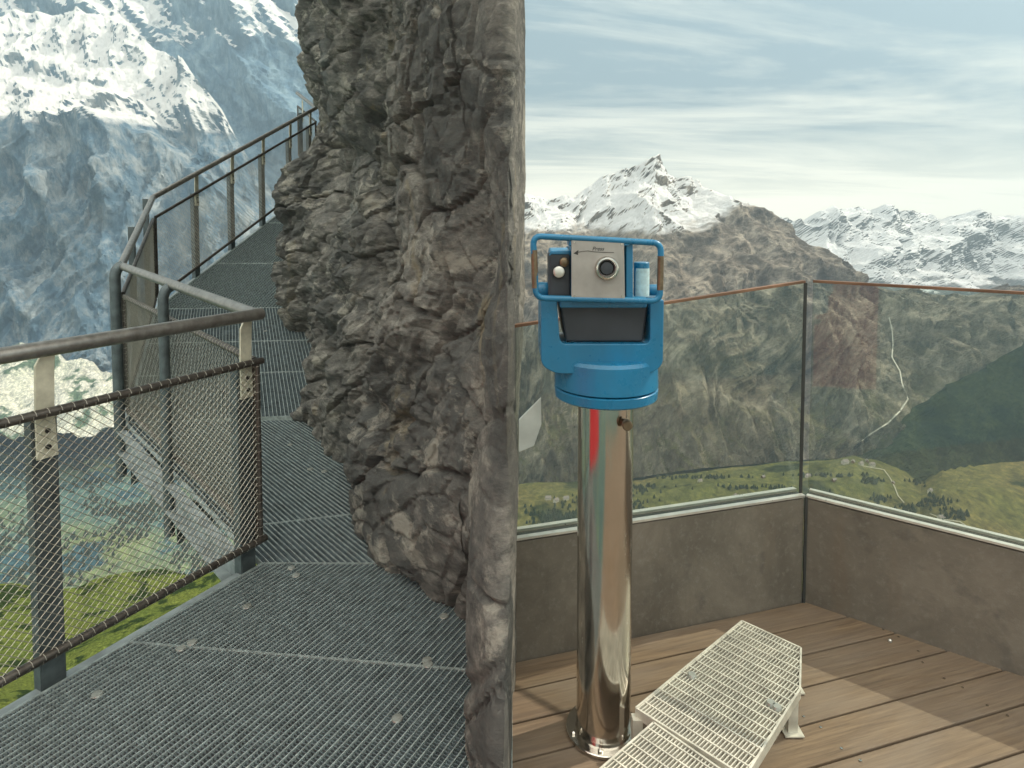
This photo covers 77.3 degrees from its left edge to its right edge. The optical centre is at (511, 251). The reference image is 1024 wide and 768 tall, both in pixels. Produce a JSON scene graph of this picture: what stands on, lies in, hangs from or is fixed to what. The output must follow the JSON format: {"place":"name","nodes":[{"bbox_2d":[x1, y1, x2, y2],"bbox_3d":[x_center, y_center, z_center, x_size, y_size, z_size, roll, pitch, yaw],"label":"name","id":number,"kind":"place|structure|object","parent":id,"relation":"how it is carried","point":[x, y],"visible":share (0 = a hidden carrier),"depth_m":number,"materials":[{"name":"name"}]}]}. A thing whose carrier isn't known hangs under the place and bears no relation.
{"place":"outdoors","nodes":[
{"label":"outdoors","id":0,"kind":"place"},
{"bbox_2d":[0,342,113,438],"bbox_3d":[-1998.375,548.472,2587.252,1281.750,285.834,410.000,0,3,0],"label":"scree fan","id":1,"kind":"object","parent":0,"point":[77,379],"visible":0.4,"depth_m":2582.04},
{"bbox_2d":[0,564,256,708],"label":"grassy spur","id":2,"kind":"structure","parent":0,"point":[18,688],"depth_m":136.86,"materials":[{"name":"green plant"}]},
{"bbox_2d":[0,6,274,433],"bbox_3d":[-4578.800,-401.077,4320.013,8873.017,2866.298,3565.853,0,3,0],"label":"valley wall","id":3,"kind":"structure","parent":0,"point":[107,126],"depth_m":3303.03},
{"bbox_2d":[0,0,319,190],"bbox_3d":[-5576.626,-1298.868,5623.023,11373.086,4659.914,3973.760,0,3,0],"label":"mountain face","id":4,"kind":"object","parent":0,"point":[239,58],"visible":0.17,"depth_m":5307.17},
{"bbox_2d":[270,0,525,767],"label":"rock face","id":5,"kind":"object","parent":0,"point":[398,271],"visible":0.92,"depth_m":2.87},
{"bbox_2d":[125,316,153,430],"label":"walkway beam","id":6,"kind":"structure","parent":5,"relation":"attached to","point":[126,414],"depth_m":5.50,"materials":[{"name":"grey metal"}]},
{"bbox_2d":[118,195,156,407],"bbox_3d":[-3.358,0.301,5.742,0.117,1.688,2.218,-1,3,-24],"label":"railing","id":7,"kind":"object","parent":6,"relation":"attached to","point":[146,251],"visible":0.6,"depth_m":5.73,"materials":[{"name":"metal"}]},
{"bbox_2d":[155,215,275,308],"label":"walkway beam","id":8,"kind":"structure","parent":6,"relation":"attached to","point":[170,296],"depth_m":7.90,"materials":[{"name":"grey metal"}]},
{"bbox_2d":[152,107,316,297],"bbox_3d":[-3.445,-0.885,8.392,0.117,2.595,3.457,1,3,12],"label":"railing","id":9,"kind":"object","parent":8,"relation":"attached to","point":[194,208],"visible":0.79,"depth_m":7.97,"materials":[{"name":"metal"}]},
{"bbox_2d":[296,92,316,156],"bbox_3d":[-3.431,-1.967,10.596,0.117,1.587,1.402,-2,3,-30],"label":"railing","id":10,"kind":"object","parent":9,"relation":"attached to","point":[300,124],"visible":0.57,"depth_m":10.68,"materials":[{"name":"metal"}]},
{"bbox_2d":[139,340,311,375],"bbox_3d":[-2.468,0.963,5.791,1.909,0.214,0.603,0,3,-3],"label":"walkway grating","id":11,"kind":"object","parent":6,"relation":"on","point":[283,355],"visible":0.32,"depth_m":5.82,"materials":[{"name":"metal"}]},
{"bbox_2d":[116,429,234,580],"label":"walkway beam","id":12,"kind":"structure","parent":5,"relation":"attached to","point":[224,571],"depth_m":3.75,"materials":[{"name":"metal"}]},
{"bbox_2d":[0,573,240,715],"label":"walkway beam","id":13,"kind":"structure","parent":12,"relation":"attached to","point":[35,692],"depth_m":2.49,"materials":[{"name":"grey metal"}]},
{"bbox_2d":[0,642,512,767],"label":"walkway grating","id":14,"kind":"object","parent":13,"relation":"on","point":[135,705],"visible":0.91,"depth_m":2.10,"materials":[{"name":"metal"}]},
{"bbox_2d":[128,563,466,668],"bbox_3d":[-0.736,1.497,2.650,1.475,0.035,0.728,0,3,0],"label":"walkway grating","id":15,"kind":"object","parent":13,"relation":"on","point":[371,612],"visible":0.64,"depth_m":2.59,"materials":[{"name":"metal"}]},
{"bbox_2d":[0,308,267,691],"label":"railing","id":16,"kind":"object","parent":12,"relation":"attached to","point":[51,646],"visible":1,"depth_m":2.34,"materials":[{"name":"metal"}]},
{"bbox_2d":[109,261,257,538],"bbox_3d":[-2.056,0.924,3.858,0.115,1.619,2.478,-3,4,-44],"label":"railing","id":17,"kind":"object","parent":12,"relation":"attached to","point":[169,286],"visible":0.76,"depth_m":3.85,"materials":[{"name":"metal"}]},
{"bbox_2d":[126,420,351,530],"bbox_3d":[-1.570,1.369,4.099,2.643,0.108,1.560,0,3,0],"label":"walkway grating","id":18,"kind":"object","parent":12,"relation":"on","point":[304,476],"visible":0.31,"depth_m":3.96,"materials":[{"name":"metal"}]},
{"bbox_2d":[126,371,307,422],"bbox_3d":[-2.241,1.170,5.189,1.834,0.241,0.691,0,3,-5],"label":"walkway grating","id":19,"kind":"object","parent":5,"relation":"attached to","point":[280,396],"visible":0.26,"depth_m":5.15,"materials":[{"name":"metal"}]},
{"bbox_2d":[156,263,282,308],"bbox_3d":[-2.821,0.384,7.283,1.902,0.448,1.027,0,3,0],"label":"walkway grating","id":20,"kind":"object","parent":5,"relation":"attached to","point":[251,284],"visible":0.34,"depth_m":7.25,"materials":[{"name":"metal"}]},
{"bbox_2d":[147,307,308,342],"bbox_3d":[-2.722,0.739,6.459,2.058,0.261,0.789,0,3,-3],"label":"walkway grating","id":21,"kind":"object","parent":5,"relation":"attached to","point":[270,326],"visible":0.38,"depth_m":6.34,"materials":[{"name":"metal"}]},
{"bbox_2d":[216,223,282,262],"bbox_3d":[-2.706,-0.113,8.248,1.734,0.516,1.126,0,3,0],"label":"walkway grating","id":22,"kind":"object","parent":5,"relation":"attached to","point":[258,246],"visible":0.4,"depth_m":8.06,"materials":[{"name":"metal"}]},
{"bbox_2d":[267,216,280,222],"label":"walkway grating","id":23,"kind":"object","parent":5,"relation":"attached to","point":[274,220],"visible":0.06,"depth_m":8.81,"materials":[{"name":"metal"}]},
{"bbox_2d":[226,514,374,569],"bbox_3d":[-0.764,1.450,3.286,1.432,0.064,0.661,0,3,0],"label":"walkway grating","id":24,"kind":"object","parent":5,"relation":"on","point":[332,539],"visible":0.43,"depth_m":3.19,"materials":[{"name":"metal"}]},
{"bbox_2d":[0,427,833,587],"bbox_3d":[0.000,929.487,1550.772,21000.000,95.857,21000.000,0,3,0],"label":"valley floor","id":25,"kind":"structure","parent":0,"point":[22,493],"depth_m":2174.96,"materials":[{"name":"green plant"}]},
{"bbox_2d":[0,435,969,585],"bbox_3d":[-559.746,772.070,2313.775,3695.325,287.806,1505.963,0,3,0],"label":"valley woods","id":26,"kind":"object","parent":25,"relation":"on","point":[558,514],"visible":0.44,"depth_m":1956.25,"materials":[{"name":"green plant"}]},
{"bbox_2d":[517,456,1023,573],"bbox_3d":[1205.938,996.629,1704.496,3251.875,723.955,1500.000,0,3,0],"label":"meadow shelf","id":27,"kind":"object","parent":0,"point":[989,497],"visible":0.13,"depth_m":1897.63,"materials":[{"name":"green plant"}]},
{"bbox_2d":[841,459,849,464],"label":"house","id":28,"kind":"structure","parent":27,"relation":"on","point":[845,461],"depth_m":2036.55,"materials":[{"name":"white"}]},
{"bbox_2d":[937,514,945,518],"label":"house","id":29,"kind":"structure","parent":27,"relation":"on","point":[940,516],"depth_m":1668.41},
{"bbox_2d":[518,154,1023,483],"bbox_3d":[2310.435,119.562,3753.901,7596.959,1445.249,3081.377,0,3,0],"label":"mountain massif","id":30,"kind":"structure","parent":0,"point":[729,378],"depth_m":2722.86,"materials":[{"name":"grey stone"}]},
{"bbox_2d":[862,317,908,440],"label":"torrent","id":31,"kind":"structure","parent":30,"relation":"on","point":[894,416],"depth_m":2525.19,"materials":[{"name":"white liquid"}]},
{"bbox_2d":[525,0,1023,220],"label":"sky","id":32,"kind":"structure","parent":0,"point":[794,110],"materials":[{"name":"blue"}]},
{"bbox_2d":[862,465,904,502],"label":"path","id":33,"kind":"structure","parent":0,"point":[890,479],"depth_m":1968.39,"materials":[{"name":"beige gravel"}]},
{"bbox_2d":[780,204,1023,295],"bbox_3d":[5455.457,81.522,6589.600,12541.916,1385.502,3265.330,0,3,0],"label":"snow range","id":34,"kind":"structure","parent":0,"point":[891,244],"depth_m":6476.40,"materials":[{"name":"white snow"}]},
{"bbox_2d":[831,343,1023,481],"bbox_3d":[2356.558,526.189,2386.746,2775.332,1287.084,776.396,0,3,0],"label":"wooded spur","id":35,"kind":"structure","parent":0,"point":[975,419],"depth_m":2267.52,"materials":[{"name":"green plant"}]},
{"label":"deck underlay","id":36,"kind":"structure","parent":0,"visible":0},
{"bbox_2d":[511,602,1023,767],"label":"timber deck","id":37,"kind":"structure","parent":36,"relation":"on","point":[872,697],"depth_m":2.17,"materials":[{"name":"brown wood"}]},
{"bbox_2d":[530,233,663,759],"bbox_3d":[0.250,0.729,1.981,0.396,1.577,0.335,0,3,0],"label":"coin telescope","id":38,"kind":"object","parent":37,"relation":"on","point":[601,354],"visible":0.98,"depth_m":1.90,"materials":[{"name":"silver metal"}]},
{"bbox_2d":[516,487,804,662],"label":"parapet wall","id":39,"kind":"structure","parent":37,"relation":"on","point":[706,561],"depth_m":2.54,"materials":[{"name":"concrete"}]},
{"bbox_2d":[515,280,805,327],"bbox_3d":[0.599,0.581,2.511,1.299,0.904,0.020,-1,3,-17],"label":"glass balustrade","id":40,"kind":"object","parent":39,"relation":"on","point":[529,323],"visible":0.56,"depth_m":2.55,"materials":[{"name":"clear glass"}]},
{"bbox_2d":[519,397,540,451],"bbox_3d":[0.059,0.556,2.058,0.072,0.175,0.012,0,3,0],"label":"notice board","id":41,"kind":"object","parent":40,"relation":"attached to","point":[529,423],"visible":1,"depth_m":2.05,"materials":[{"name":"white"}]},
{"bbox_2d":[600,620,804,767],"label":"step platform","id":42,"kind":"structure","parent":37,"relation":"on","point":[731,698],"depth_m":1.96,"materials":[{"name":"metal"}]},
{"bbox_2d":[802,629,1008,761],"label":"deck screws","id":43,"kind":"object","parent":37,"relation":"attached to","point":[1007,715],"visible":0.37,"depth_m":2.13,"materials":[{"name":"silver metal"}]},
{"bbox_2d":[802,488,1023,676],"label":"parapet wall","id":44,"kind":"structure","parent":37,"relation":"on","point":[953,587],"depth_m":2.45,"materials":[{"name":"concrete"}]},
{"bbox_2d":[799,280,1023,492],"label":"glass balustrade","id":45,"kind":"object","parent":44,"relation":"on","point":[804,340],"visible":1,"depth_m":2.67,"materials":[{"name":"clear glass"}]}
]}

